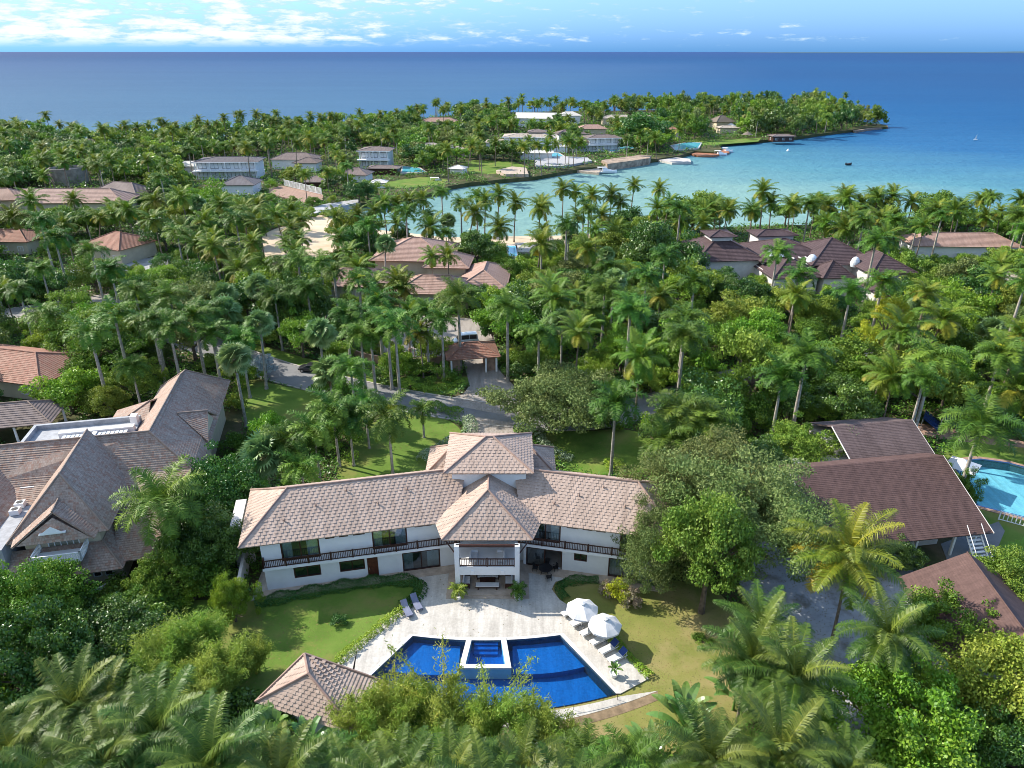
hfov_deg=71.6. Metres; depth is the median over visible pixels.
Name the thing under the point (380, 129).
royal palm
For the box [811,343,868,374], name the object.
broadleaf tree
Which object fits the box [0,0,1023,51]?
sky
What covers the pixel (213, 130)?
almond tree
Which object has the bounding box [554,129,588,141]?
house
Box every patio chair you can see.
[532,562,537,571]
[552,562,557,571]
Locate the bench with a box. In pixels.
[475,582,499,589]
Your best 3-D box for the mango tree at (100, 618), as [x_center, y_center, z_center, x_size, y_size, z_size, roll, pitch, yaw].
[-35.623,22.315,63.986,10.584,5.474,9.968,-10,27,-21]
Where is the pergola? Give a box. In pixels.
[367,165,401,174]
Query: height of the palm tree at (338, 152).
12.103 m
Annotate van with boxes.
[452,331,478,342]
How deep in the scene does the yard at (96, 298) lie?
157.81 m
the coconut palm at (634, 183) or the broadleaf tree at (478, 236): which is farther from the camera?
the coconut palm at (634, 183)
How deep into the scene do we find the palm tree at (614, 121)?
471.32 m
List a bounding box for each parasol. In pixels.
[566,598,597,628]
[588,613,621,644]
[948,456,981,474]
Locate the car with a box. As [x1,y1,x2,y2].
[298,362,317,373]
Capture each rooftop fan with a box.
[8,506,21,515]
[13,499,26,507]
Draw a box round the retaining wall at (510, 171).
[496,166,528,176]
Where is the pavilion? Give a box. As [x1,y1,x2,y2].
[0,399,67,441]
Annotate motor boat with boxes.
[714,150,726,155]
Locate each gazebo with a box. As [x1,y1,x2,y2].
[300,175,327,188]
[370,179,388,187]
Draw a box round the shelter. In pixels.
[447,165,467,174]
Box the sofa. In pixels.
[476,575,499,579]
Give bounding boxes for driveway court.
[370,316,494,356]
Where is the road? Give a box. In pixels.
[1,304,870,428]
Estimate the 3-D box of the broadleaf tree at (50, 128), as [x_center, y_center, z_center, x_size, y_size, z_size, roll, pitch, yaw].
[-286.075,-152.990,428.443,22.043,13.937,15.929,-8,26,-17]
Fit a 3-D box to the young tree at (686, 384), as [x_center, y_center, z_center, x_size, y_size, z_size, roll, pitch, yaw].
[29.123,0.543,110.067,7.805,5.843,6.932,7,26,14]
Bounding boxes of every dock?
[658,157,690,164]
[691,149,729,156]
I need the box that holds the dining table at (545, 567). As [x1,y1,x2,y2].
[538,563,551,573]
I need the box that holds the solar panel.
[920,410,940,432]
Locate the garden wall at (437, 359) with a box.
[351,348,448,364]
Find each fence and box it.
[284,180,321,193]
[408,348,441,357]
[998,511,1023,525]
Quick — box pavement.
[918,423,1023,447]
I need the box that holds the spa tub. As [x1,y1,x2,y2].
[459,638,510,678]
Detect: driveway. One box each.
[448,359,519,414]
[454,414,513,432]
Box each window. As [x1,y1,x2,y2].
[47,539,79,546]
[93,572,102,576]
[105,571,113,575]
[293,564,321,577]
[339,559,364,571]
[574,553,586,561]
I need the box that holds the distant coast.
[747,51,1023,52]
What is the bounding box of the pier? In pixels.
[852,125,887,132]
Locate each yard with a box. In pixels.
[16,293,121,318]
[71,257,167,272]
[732,541,929,737]
[941,521,1004,559]
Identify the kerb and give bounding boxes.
[6,300,508,404]
[15,314,626,430]
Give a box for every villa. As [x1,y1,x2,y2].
[0,369,230,599]
[230,432,680,600]
[774,417,993,559]
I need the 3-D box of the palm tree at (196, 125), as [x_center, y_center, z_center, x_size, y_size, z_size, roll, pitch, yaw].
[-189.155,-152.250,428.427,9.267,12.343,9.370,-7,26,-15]
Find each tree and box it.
[0,125,13,138]
[0,134,37,150]
[0,135,10,149]
[0,139,33,158]
[0,153,22,160]
[0,154,15,165]
[0,160,25,187]
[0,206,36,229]
[0,245,6,253]
[0,256,48,305]
[0,304,15,322]
[0,315,25,334]
[0,327,11,344]
[0,555,102,654]
[0,593,104,725]
[0,645,42,690]
[0,680,13,714]
[0,691,37,736]
[1,139,14,154]
[1,166,33,187]
[2,167,21,185]
[2,264,52,296]
[5,160,33,183]
[9,118,20,130]
[11,121,25,131]
[12,120,30,130]
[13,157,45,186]
[16,128,39,141]
[17,702,55,732]
[18,366,98,413]
[20,144,36,158]
[20,329,50,348]
[23,118,56,132]
[27,147,54,187]
[28,152,55,187]
[29,285,53,295]
[30,127,56,137]
[31,139,52,154]
[31,205,82,234]
[31,312,99,351]
[32,132,58,142]
[32,271,76,300]
[37,110,51,124]
[44,138,64,146]
[44,284,96,312]
[47,142,61,165]
[47,149,80,166]
[48,130,74,138]
[50,146,71,160]
[51,591,179,688]
[52,153,72,187]
[53,119,64,128]
[54,133,76,141]
[55,146,76,162]
[56,659,97,684]
[58,351,112,386]
[60,138,91,155]
[61,302,141,363]
[61,584,88,610]
[62,141,87,158]
[63,128,96,136]
[64,120,77,132]
[65,303,106,319]
[66,122,75,131]
[66,139,81,158]
[66,258,115,293]
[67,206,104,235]
[69,300,126,336]
[70,123,86,133]
[72,127,85,136]
[72,143,92,186]
[72,589,111,620]
[77,157,92,186]
[77,383,132,416]
[83,128,94,137]
[83,133,99,138]
[83,331,153,363]
[83,365,133,398]
[85,583,171,642]
[86,153,104,185]
[87,136,109,146]
[87,259,116,287]
[88,141,126,160]
[88,220,112,230]
[89,140,106,146]
[92,121,111,140]
[94,128,128,140]
[95,638,143,685]
[97,150,119,180]
[100,165,128,180]
[103,148,124,181]
[104,265,128,286]
[104,348,168,399]
[105,127,128,136]
[106,604,181,642]
[107,157,156,183]
[108,135,134,145]
[111,137,136,148]
[112,158,132,181]
[113,332,153,358]
[116,119,130,136]
[116,265,146,284]
[116,273,154,295]
[119,147,143,158]
[119,152,138,160]
[120,216,137,224]
[120,545,207,599]
[123,154,134,164]
[126,152,142,178]
[128,126,155,144]
[128,670,176,705]
[130,121,142,132]
[134,138,149,147]
[134,587,184,618]
[135,139,181,154]
[135,204,171,228]
[136,152,160,177]
[136,215,177,250]
[137,138,165,147]
[137,152,155,171]
[137,162,188,186]
[137,194,153,204]
[140,135,170,143]
[141,264,175,278]
[142,258,195,289]
[143,120,154,129]
[143,297,232,360]
[144,145,175,156]
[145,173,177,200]
[145,343,175,362]
[146,279,179,308]
[147,140,181,148]
[149,156,180,172]
[150,503,233,571]
[151,134,165,141]
[151,259,173,269]
[152,117,166,125]
[152,122,170,133]
[153,160,193,183]
[153,270,219,309]
[154,710,204,767]
[156,127,171,136]
[156,129,169,138]
[156,158,175,178]
[157,119,172,128]
[163,152,185,167]
[165,123,179,145]
[165,203,196,218]
[166,128,187,140]
[169,260,183,277]
[170,120,181,129]
[170,249,196,259]
[175,140,195,158]
[175,579,207,608]
[176,498,259,580]
[176,556,232,598]
[176,710,231,751]
[179,122,194,131]
[179,258,223,282]
[180,132,200,159]
[180,148,200,160]
[180,439,270,530]
[183,146,205,160]
[184,177,236,215]
[185,128,212,145]
[188,119,204,130]
[188,132,229,155]
[190,114,205,127]
[190,279,227,299]
[191,251,223,272]
[192,122,203,129]
[196,127,219,137]
[197,138,208,155]
[200,119,213,134]
[203,298,246,324]
[204,569,250,602]
[206,136,224,153]
[207,139,222,155]
[207,277,270,315]
[207,571,265,626]
[209,204,233,228]
[210,119,221,133]
[214,150,234,155]
[214,229,224,236]
[215,122,233,140]
[218,113,229,139]
[219,685,260,733]
[220,245,245,265]
[220,357,266,389]
[221,266,234,277]
[222,122,241,135]
[222,238,237,247]
[223,129,244,140]
[225,137,239,155]
[225,272,253,282]
[226,195,241,208]
[227,222,245,234]
[229,131,242,155]
[230,222,268,245]
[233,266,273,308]
[234,109,246,125]
[234,319,257,331]
[235,138,252,154]
[236,140,257,176]
[238,249,256,267]
[239,716,297,765]
[242,120,256,128]
[242,130,255,155]
[243,123,268,137]
[245,135,270,155]
[245,193,271,204]
[245,251,280,274]
[246,324,277,346]
[246,409,290,437]
[249,108,261,118]
[251,128,277,151]
[252,704,296,743]
[253,111,284,125]
[256,265,334,334]
[257,113,269,122]
[258,133,276,142]
[258,137,275,176]
[259,127,279,136]
[264,115,274,125]
[269,109,280,117]
[269,116,279,129]
[270,272,292,288]
[271,135,283,148]
[274,125,286,151]
[275,128,290,153]
[275,260,326,278]
[277,307,316,357]
[278,163,309,181]
[278,206,309,232]
[279,115,291,123]
[279,119,292,147]
[279,131,294,144]
[280,198,300,207]
[281,119,296,150]
[286,125,316,143]
[287,136,304,164]
[290,133,305,150]
[293,117,303,125]
[300,130,319,153]
[301,136,316,152]
[303,122,320,146]
[303,269,337,295]
[304,111,316,120]
[304,196,321,206]
[304,206,316,217]
[307,121,323,127]
[309,318,364,346]
[310,377,356,400]
[310,416,364,461]
[312,122,333,130]
[312,128,337,149]
[314,112,324,121]
[315,128,329,139]
[317,137,331,166]
[317,165,336,196]
[318,112,328,122]
[318,165,356,188]
[319,142,344,154]
[319,174,346,191]
[319,340,355,360]
[320,124,341,139]
[320,149,357,164]
[324,207,371,235]
[325,111,335,123]
[326,112,346,123]
[326,142,341,168]
[330,149,345,166]
[331,112,342,124]
[332,118,359,140]
[332,224,376,252]
[333,136,348,149]
[333,152,352,173]
[335,136,356,153]
[343,181,374,203]
[344,294,369,309]
[347,252,374,267]
[349,126,368,140]
[351,119,364,147]
[355,179,389,199]
[358,128,384,145]
[360,115,370,124]
[362,245,376,255]
[362,334,394,354]
[364,117,383,127]
[364,215,387,230]
[365,112,386,125]
[371,117,391,126]
[372,133,386,145]
[375,109,385,120]
[376,127,403,145]
[377,344,420,380]
[378,131,393,146]
[385,122,401,151]
[386,228,415,239]
[390,108,401,113]
[390,129,416,146]
[391,113,413,127]
[394,119,404,128]
[394,141,424,161]
[395,134,426,148]
[398,127,417,135]
[400,143,428,166]
[402,104,415,113]
[403,125,419,131]
[408,114,422,124]
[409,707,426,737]
[410,106,420,114]
[411,150,443,169]
[414,151,430,173]
[415,331,453,360]
[417,104,427,120]
[417,121,440,131]
[419,144,449,164]
[421,121,434,141]
[421,131,442,142]
[430,99,440,116]
[432,140,452,170]
[433,128,451,136]
[434,119,448,125]
[437,104,449,119]
[437,125,472,144]
[437,140,457,183]
[441,119,453,131]
[441,280,474,306]
[448,134,460,158]
[449,143,471,164]
[451,123,467,134]
[452,103,469,115]
[452,135,464,160]
[454,104,465,121]
[454,228,500,261]
[459,110,482,118]
[459,231,491,253]
[460,123,473,133]
[461,114,478,122]
[463,135,475,165]
[463,136,480,175]
[464,99,479,108]
[469,139,490,159]
[469,297,540,348]
[470,104,482,112]
[470,115,481,125]
[470,122,484,133]
[470,286,494,307]
[472,123,488,130]
[472,258,494,263]
[473,128,486,143]
[473,132,489,138]
[473,293,498,311]
[474,281,531,307]
[475,144,486,180]
[475,358,620,433]
[476,140,487,170]
[480,115,499,127]
[481,113,504,129]
[481,251,514,263]
[482,101,489,108]
[483,120,505,132]
[483,281,551,338]
[485,114,497,125]
[485,139,522,160]
[488,136,502,165]
[490,109,516,128]
[490,111,501,136]
[492,107,508,113]
[494,119,505,135]
[495,239,508,253]
[497,259,536,280]
[501,104,515,111]
[502,117,519,132]
[504,96,513,110]
[504,118,516,130]
[504,137,517,148]
[509,346,556,371]
[510,278,539,299]
[511,117,520,132]
[514,98,523,111]
[514,138,524,156]
[515,255,542,271]
[515,267,557,283]
[516,141,531,176]
[520,97,526,111]
[522,134,534,154]
[523,313,559,337]
[525,117,538,128]
[526,97,544,111]
[527,119,543,129]
[528,270,584,299]
[531,140,543,175]
[533,99,541,111]
[536,255,557,269]
[536,342,559,360]
[538,250,564,265]
[541,137,555,169]
[544,129,554,142]
[549,250,601,277]
[550,106,565,112]
[550,116,578,131]
[551,95,560,103]
[551,137,562,164]
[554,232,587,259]
[554,330,596,351]
[557,101,566,116]
[557,268,603,296]
[559,132,579,169]
[560,132,578,142]
[560,137,573,163]
[564,113,572,121]
[565,125,590,134]
[567,140,579,166]
[568,97,575,105]
[568,137,587,150]
[572,100,585,109]
[573,273,616,308]
[574,343,609,365]
[574,354,615,380]
[576,136,588,165]
[578,104,595,119]
[579,102,588,123]
[583,107,591,122]
[586,314,612,334]
[588,100,599,105]
[593,108,604,119]
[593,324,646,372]
[594,225,630,250]
[597,111,603,119]
[599,101,608,112]
[600,375,631,395]
[604,96,618,110]
[604,318,632,340]
[605,115,615,126]
[605,303,615,313]
[607,215,654,235]
[608,205,651,224]
[610,94,619,114]
[610,114,621,124]
[610,122,622,131]
[610,488,710,594]
[611,98,617,108]
[611,246,632,259]
[613,111,672,146]
[614,261,637,283]
[614,423,801,534]
[615,282,654,310]
[616,96,645,114]
[616,258,658,285]
[617,99,625,113]
[617,139,637,149]
[617,350,673,378]
[619,240,661,263]
[620,219,674,262]
[622,92,639,107]
[622,220,676,245]
[627,134,653,149]
[627,308,672,348]
[627,732,681,767]
[628,215,669,225]
[629,364,677,392]
[632,128,649,153]
[633,99,643,109]
[635,278,659,288]
[638,127,665,148]
[638,408,707,447]
[640,92,652,102]
[640,404,664,425]
[640,439,842,583]
[642,102,653,110]
[645,313,720,368]
[645,388,719,456]
[646,130,663,158]
[647,130,679,151]
[648,266,671,281]
[649,228,710,273]
[649,487,767,614]
[651,97,661,109]
[651,106,669,120]
[654,107,671,120]
[654,116,668,121]
[654,366,744,437]
[655,96,670,112]
[655,347,700,385]
[659,259,723,299]
[659,274,699,300]
[660,298,695,312]
[661,189,730,230]
[662,93,684,106]
[663,129,675,146]
[664,97,673,106]
[666,117,678,126]
[667,116,676,122]
[669,102,692,119]
[670,223,689,240]
[672,123,687,152]
[675,369,717,391]
[676,90,691,101]
[676,227,699,240]
[678,720,715,746]
[679,109,701,134]
[681,112,689,135]
[683,351,721,369]
[684,296,707,312]
[686,113,707,138]
[691,98,702,107]
[691,118,711,137]
[692,106,706,117]
[693,314,719,347]
[694,95,712,105]
[695,719,749,766]
[696,92,707,100]
[698,288,763,325]
[699,369,751,412]
[702,274,740,301]
[704,103,709,114]
[704,320,749,361]
[704,363,750,396]
[707,100,716,118]
[710,96,718,117]
[710,102,719,112]
[710,217,724,225]
[710,325,791,398]
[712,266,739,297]
[713,406,755,447]
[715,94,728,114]
[721,107,728,113]
[723,276,774,298]
[723,294,783,317]
[728,91,741,102]
[728,95,735,104]
[728,99,744,112]
[729,333,782,390]
[730,103,748,129]
[732,306,787,343]
[735,391,773,432]
[736,111,756,131]
[737,103,748,110]
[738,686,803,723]
[742,96,754,102]
[742,96,761,105]
[742,107,769,128]
[742,433,801,486]
[743,273,766,281]
[746,99,765,111]
[748,110,772,134]
[749,98,765,111]
[753,277,778,288]
[754,293,791,311]
[755,103,772,127]
[757,100,776,109]
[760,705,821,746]
[761,377,817,404]
[764,90,781,98]
[764,108,786,133]
[764,410,843,462]
[766,98,780,106]
[768,376,824,419]
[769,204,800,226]
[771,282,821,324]
[774,104,795,128]
[776,336,795,348]
[780,107,799,128]
[780,291,823,314]
[783,344,833,379]
[784,113,807,129]
[786,115,805,135]
[790,107,821,134]
[790,321,829,345]
[791,316,829,335]
[792,100,800,106]
[793,294,844,325]
[796,91,810,101]
[797,98,817,113]
[798,394,837,421]
[801,92,818,103]
[801,104,818,115]
[803,97,813,106]
[804,116,817,130]
[805,103,823,118]
[805,362,865,398]
[809,724,864,767]
[810,370,869,399]
[811,213,830,225]
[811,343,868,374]
[813,90,828,99]
[813,98,829,111]
[814,112,821,133]
[815,288,846,311]
[815,648,989,767]
[817,112,835,130]
[818,103,831,124]
[818,382,884,419]
[825,102,833,114]
[828,328,899,373]
[831,210,844,228]
[832,98,844,107]
[832,104,854,128]
[834,389,884,419]
[837,99,847,105]
[838,100,859,126]
[841,91,850,99]
[844,355,876,393]
[847,319,882,349]
[847,745,894,767]
[852,109,869,125]
[860,105,869,118]
[860,298,876,313]
[860,320,895,342]
[861,109,876,124]
[866,346,878,363]
[869,296,918,322]
[871,104,889,124]
[874,695,936,714]
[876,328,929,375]
[878,246,909,256]
[878,347,980,417]
[881,696,932,756]
[882,276,916,297]
[887,202,904,215]
[887,249,933,272]
[888,221,915,239]
[892,290,917,302]
[894,576,999,692]
[898,267,972,292]
[903,277,960,300]
[908,628,1023,735]
[910,189,954,224]
[912,198,958,229]
[913,307,965,332]
[918,258,953,276]
[918,331,952,345]
[922,253,956,267]
[923,708,1007,767]
[926,329,995,365]
[934,451,957,475]
[935,209,959,230]
[935,257,987,291]
[936,701,1023,767]
[938,277,1002,317]
[939,369,981,409]
[944,302,989,335]
[945,345,980,380]
[947,373,1002,415]
[949,264,1010,301]
[954,205,987,231]
[967,346,1023,381]
[969,543,1023,600]
[975,256,993,263]
[975,304,999,319]
[976,381,1023,417]
[983,250,1022,272]
[984,283,1023,325]
[985,246,1023,259]
[987,216,1007,223]
[991,303,1023,331]
[992,221,1019,236]
[994,680,1021,705]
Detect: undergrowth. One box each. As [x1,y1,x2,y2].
[0,197,1023,767]
[2,111,879,201]
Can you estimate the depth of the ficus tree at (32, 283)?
155.55 m
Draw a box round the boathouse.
[768,134,795,141]
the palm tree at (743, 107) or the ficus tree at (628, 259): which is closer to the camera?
the ficus tree at (628, 259)
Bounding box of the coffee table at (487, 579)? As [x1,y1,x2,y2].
[480,577,495,581]
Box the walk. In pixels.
[503,691,655,727]
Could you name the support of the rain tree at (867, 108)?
on the ground at (234, 421)
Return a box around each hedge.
[253,572,427,610]
[334,604,409,664]
[406,170,487,182]
[416,414,478,464]
[421,378,465,392]
[425,400,463,417]
[527,421,573,461]
[554,574,598,600]
[607,636,654,679]
[635,577,658,585]
[677,132,763,142]
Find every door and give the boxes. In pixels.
[280,539,320,560]
[367,557,378,574]
[371,528,407,549]
[402,549,440,570]
[526,547,545,565]
[534,525,560,542]
[608,558,637,579]
[619,534,636,551]
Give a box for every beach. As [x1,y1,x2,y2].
[262,232,343,258]
[266,215,589,246]
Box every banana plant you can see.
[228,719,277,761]
[243,700,292,760]
[274,715,330,765]
[625,719,671,767]
[646,691,724,736]
[652,679,712,741]
[704,666,741,710]
[800,682,843,712]
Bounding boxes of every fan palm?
[52,209,72,240]
[185,217,199,256]
[187,193,206,216]
[210,281,239,312]
[213,294,242,335]
[214,341,254,428]
[235,428,287,483]
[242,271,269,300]
[242,307,277,389]
[302,316,338,356]
[310,354,341,392]
[374,233,396,266]
[439,212,455,240]
[550,305,575,365]
[560,224,578,260]
[597,246,614,261]
[603,267,627,323]
[868,203,881,228]
[895,217,913,248]
[907,289,940,329]
[973,315,1008,363]
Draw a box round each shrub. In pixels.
[18,322,39,335]
[36,243,59,253]
[37,256,58,266]
[38,316,64,331]
[42,251,61,260]
[60,243,79,254]
[71,398,101,410]
[75,254,91,266]
[85,571,132,604]
[108,285,119,296]
[127,260,139,270]
[148,252,173,267]
[150,259,165,266]
[181,181,192,187]
[192,353,215,368]
[215,430,249,455]
[224,387,247,409]
[260,185,269,192]
[264,178,277,188]
[265,194,275,202]
[319,207,329,216]
[325,250,338,263]
[327,195,338,202]
[329,612,348,625]
[332,249,344,257]
[338,292,351,301]
[340,383,367,399]
[369,366,396,385]
[400,376,423,390]
[405,357,438,377]
[424,360,461,386]
[430,295,447,309]
[479,319,497,338]
[499,351,516,363]
[501,361,533,379]
[503,342,521,362]
[521,254,533,259]
[589,414,624,430]
[597,579,612,598]
[603,457,626,469]
[603,576,630,603]
[620,585,642,608]
[690,632,716,649]
[816,284,832,295]
[823,324,848,338]
[826,319,851,330]
[841,303,857,311]
[847,312,883,328]
[939,412,957,430]
[954,252,968,260]
[960,253,977,261]
[975,252,993,258]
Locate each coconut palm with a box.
[0,167,8,210]
[0,170,17,188]
[0,203,32,253]
[0,275,22,330]
[0,701,82,767]
[0,712,137,767]
[2,642,138,757]
[13,187,49,211]
[32,167,52,187]
[39,694,178,767]
[40,654,166,747]
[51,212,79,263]
[57,187,87,228]
[72,661,221,767]
[86,209,112,235]
[95,197,125,229]
[98,204,120,230]
[102,200,123,231]
[108,196,145,233]
[120,285,158,312]
[136,186,168,217]
[136,207,170,252]
[136,687,293,767]
[162,184,198,217]
[162,194,178,211]
[164,214,202,263]
[176,229,211,259]
[186,204,218,232]
[195,224,229,269]
[195,232,227,279]
[195,237,240,278]
[197,214,221,230]
[203,191,235,237]
[216,247,260,305]
[227,197,260,244]
[230,718,338,767]
[235,203,266,233]
[236,228,267,252]
[243,210,275,256]
[247,193,270,235]
[257,201,288,235]
[275,232,293,252]
[276,217,305,238]
[278,196,306,220]
[279,236,311,254]
[282,227,311,246]
[286,209,314,246]
[295,168,312,200]
[298,732,399,767]
[323,204,348,250]
[323,225,353,262]
[329,721,468,767]
[333,239,364,262]
[339,252,377,302]
[345,203,371,253]
[356,270,387,303]
[361,199,388,246]
[369,191,397,232]
[378,264,414,335]
[383,213,410,238]
[385,269,423,337]
[387,193,408,215]
[388,295,425,351]
[398,188,422,226]
[401,315,439,377]
[402,718,499,767]
[411,210,447,238]
[413,187,434,237]
[417,245,444,273]
[432,241,462,273]
[434,727,541,767]
[457,198,490,229]
[472,188,497,232]
[478,717,571,767]
[483,211,517,240]
[488,183,514,217]
[501,190,529,241]
[512,740,614,767]
[519,225,563,267]
[524,194,554,228]
[527,269,570,313]
[528,277,583,335]
[530,192,555,240]
[531,220,553,233]
[551,177,574,226]
[552,309,604,369]
[560,280,592,309]
[565,205,587,238]
[568,181,586,207]
[568,232,607,267]
[578,184,605,236]
[582,217,609,251]
[589,201,616,231]
[599,182,624,213]
[600,217,631,234]
[610,192,631,210]
[610,326,670,418]
[623,176,645,209]
[641,696,780,767]
[642,196,671,221]
[646,283,678,312]
[647,177,670,199]
[656,207,674,223]
[659,191,682,221]
[668,209,694,240]
[690,198,717,236]
[690,210,718,236]
[696,194,726,229]
[696,607,809,726]
[707,192,731,228]
[712,578,815,662]
[714,199,742,228]
[714,678,852,767]
[726,197,739,226]
[732,615,856,734]
[738,197,767,239]
[745,202,767,228]
[747,177,780,228]
[760,191,784,228]
[774,277,817,340]
[775,192,807,228]
[783,498,906,648]
[786,194,805,230]
[787,721,892,767]
[800,191,832,237]
[812,210,840,237]
[817,196,846,237]
[826,214,860,241]
[829,183,859,218]
[830,205,866,243]
[833,184,864,208]
[834,582,948,722]
[847,192,875,242]
[854,351,900,397]
[859,185,883,221]
[861,347,923,416]
[862,185,890,235]
[865,221,908,252]
[867,206,893,250]
[868,303,940,397]
[871,292,912,340]
[874,205,897,233]
[879,183,908,206]
[899,189,928,217]
[907,276,950,334]
[908,213,941,256]
[911,212,936,227]
[912,297,981,342]
[918,197,953,231]
[941,196,970,231]
[967,191,987,225]
[969,204,1001,231]
[972,361,1023,416]
[976,262,1018,316]
[977,188,996,207]
[981,250,1018,278]
[989,202,1008,233]
[989,315,1023,382]
[998,203,1023,239]
[1003,189,1023,205]
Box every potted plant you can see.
[447,582,467,600]
[508,580,527,601]
[608,661,622,678]
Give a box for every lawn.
[164,579,445,715]
[216,336,349,375]
[241,379,339,427]
[336,413,460,479]
[347,375,468,394]
[384,177,446,188]
[448,160,530,173]
[539,429,656,474]
[544,579,743,756]
[692,138,760,145]
[944,440,1023,553]
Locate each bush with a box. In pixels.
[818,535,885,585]
[877,533,930,573]
[956,465,988,503]
[987,536,1023,558]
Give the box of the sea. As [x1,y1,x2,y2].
[0,52,1023,236]
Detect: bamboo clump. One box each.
[125,609,197,682]
[156,601,233,661]
[159,643,232,711]
[198,628,253,696]
[229,632,276,674]
[317,674,400,747]
[354,657,426,729]
[354,680,428,766]
[384,627,461,727]
[402,703,480,766]
[411,659,475,738]
[446,675,520,752]
[469,650,538,729]
[492,681,562,754]
[507,689,574,764]
[523,703,583,750]
[567,715,594,740]
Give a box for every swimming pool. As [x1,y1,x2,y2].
[368,633,619,709]
[400,166,427,174]
[506,245,517,259]
[552,152,563,157]
[607,146,635,152]
[670,142,701,150]
[947,456,1023,520]
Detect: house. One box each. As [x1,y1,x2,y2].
[0,188,20,210]
[0,229,46,254]
[0,344,101,399]
[14,188,140,211]
[48,165,88,185]
[78,231,157,264]
[99,181,152,198]
[182,161,197,175]
[191,156,266,179]
[217,175,263,194]
[254,652,388,738]
[270,152,323,171]
[324,237,511,308]
[356,146,395,167]
[424,117,457,125]
[450,145,469,156]
[485,129,568,152]
[516,112,556,126]
[521,150,553,159]
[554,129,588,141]
[562,111,581,123]
[570,134,620,151]
[578,124,607,134]
[601,115,626,124]
[669,126,680,139]
[674,228,917,300]
[708,115,734,129]
[715,125,739,133]
[899,232,1023,259]
[966,271,1021,287]
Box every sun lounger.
[400,599,413,617]
[410,592,422,611]
[560,610,567,617]
[569,620,587,628]
[579,627,591,638]
[589,637,606,647]
[598,644,618,656]
[606,652,627,662]
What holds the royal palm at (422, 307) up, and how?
on the ground at (234, 421)
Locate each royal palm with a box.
[0,122,13,129]
[0,168,24,186]
[0,267,10,316]
[0,279,36,344]
[7,129,21,138]
[18,210,60,271]
[19,298,69,338]
[25,259,56,297]
[32,226,75,290]
[34,123,46,128]
[52,157,73,187]
[61,313,117,411]
[69,133,85,141]
[73,207,93,239]
[73,239,110,300]
[86,143,104,170]
[87,158,111,184]
[88,255,130,305]
[89,294,140,358]
[108,454,205,546]
[110,352,152,402]
[112,278,152,331]
[122,138,135,146]
[123,297,173,382]
[126,124,135,132]
[135,307,170,373]
[139,154,154,171]
[144,307,192,373]
[148,278,193,349]
[150,170,170,203]
[155,152,171,159]
[161,221,192,258]
[172,295,217,373]
[178,143,196,175]
[187,297,231,377]
[187,318,232,397]
[196,137,207,156]
[217,141,230,153]
[218,206,252,250]
[221,323,261,397]
[238,125,250,134]
[244,135,256,155]
[254,278,296,350]
[259,419,318,484]
[260,129,271,155]
[260,142,273,165]
[265,254,301,279]
[273,449,327,485]
[280,245,316,305]
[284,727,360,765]
[286,409,344,480]
[287,130,295,151]
[290,277,326,314]
[293,115,302,125]
[303,249,336,319]
[305,387,364,466]
[319,132,333,159]
[320,259,348,325]
[324,352,374,396]
[327,298,367,373]
[328,395,372,465]
[336,319,383,392]
[337,125,350,152]
[337,160,353,186]
[338,123,350,131]
[338,129,349,153]
[339,266,377,318]
[345,384,385,448]
[347,311,386,391]
[353,214,383,262]
[355,388,418,473]
[356,282,399,366]
[362,305,409,389]
[370,309,420,397]
[375,127,385,145]
[389,132,402,150]
[391,201,420,237]
[409,297,440,371]
[409,398,439,437]
[418,205,439,221]
[421,302,459,379]
[432,183,452,227]
[433,275,484,369]
[435,227,456,241]
[450,193,470,246]
[452,128,465,136]
[464,187,481,230]
[482,108,490,114]
[486,287,529,381]
[513,311,561,371]
[524,120,533,128]
[527,138,541,167]
[528,226,552,268]
[542,100,549,106]
[546,119,555,126]
[551,212,582,260]
[554,718,643,767]
[555,116,564,122]
[567,126,579,152]
[570,292,610,354]
[571,734,653,767]
[572,129,582,156]
[574,195,591,231]
[577,202,601,238]
[584,273,625,342]
[587,377,649,475]
[591,255,627,276]
[597,723,670,767]
[608,290,655,381]
[610,284,651,329]
[621,134,633,156]
[626,261,667,300]
[635,414,693,461]
[643,133,651,154]
[650,243,682,278]
[658,301,713,389]
[658,320,711,389]
[665,200,694,241]
[674,265,713,308]
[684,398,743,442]
[743,206,760,241]
[751,351,811,434]
[752,114,763,136]
[760,238,795,288]
[775,327,842,421]
[777,257,819,331]
[796,197,820,241]
[806,191,832,204]
[823,113,832,132]
[829,275,870,336]
[844,201,866,244]
[849,209,879,250]
[855,226,898,304]
[859,268,905,349]
[879,211,911,254]
[900,335,971,426]
[900,359,948,420]
[907,217,923,249]
[929,208,953,258]
[936,385,1023,479]
[947,195,977,231]
[970,327,1023,429]
[980,189,1004,231]
[1002,203,1023,247]
[1003,267,1023,330]
[1006,222,1023,247]
[1012,253,1023,272]
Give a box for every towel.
[610,637,618,646]
[618,646,627,655]
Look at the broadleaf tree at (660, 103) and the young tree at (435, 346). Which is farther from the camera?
the broadleaf tree at (660, 103)
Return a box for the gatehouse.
[445,341,500,372]
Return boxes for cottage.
[345,167,374,181]
[899,551,1023,694]
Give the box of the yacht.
[598,167,616,172]
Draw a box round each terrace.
[252,570,648,693]
[535,156,591,168]
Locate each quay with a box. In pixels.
[308,199,358,216]
[601,155,650,169]
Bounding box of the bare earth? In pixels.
[409,691,657,735]
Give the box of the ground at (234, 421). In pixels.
[0,109,1023,767]
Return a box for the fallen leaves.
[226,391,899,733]
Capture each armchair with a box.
[462,575,470,588]
[469,549,477,563]
[497,549,504,561]
[505,575,512,588]
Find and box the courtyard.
[268,186,322,202]
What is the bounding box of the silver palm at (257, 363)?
[249,353,277,377]

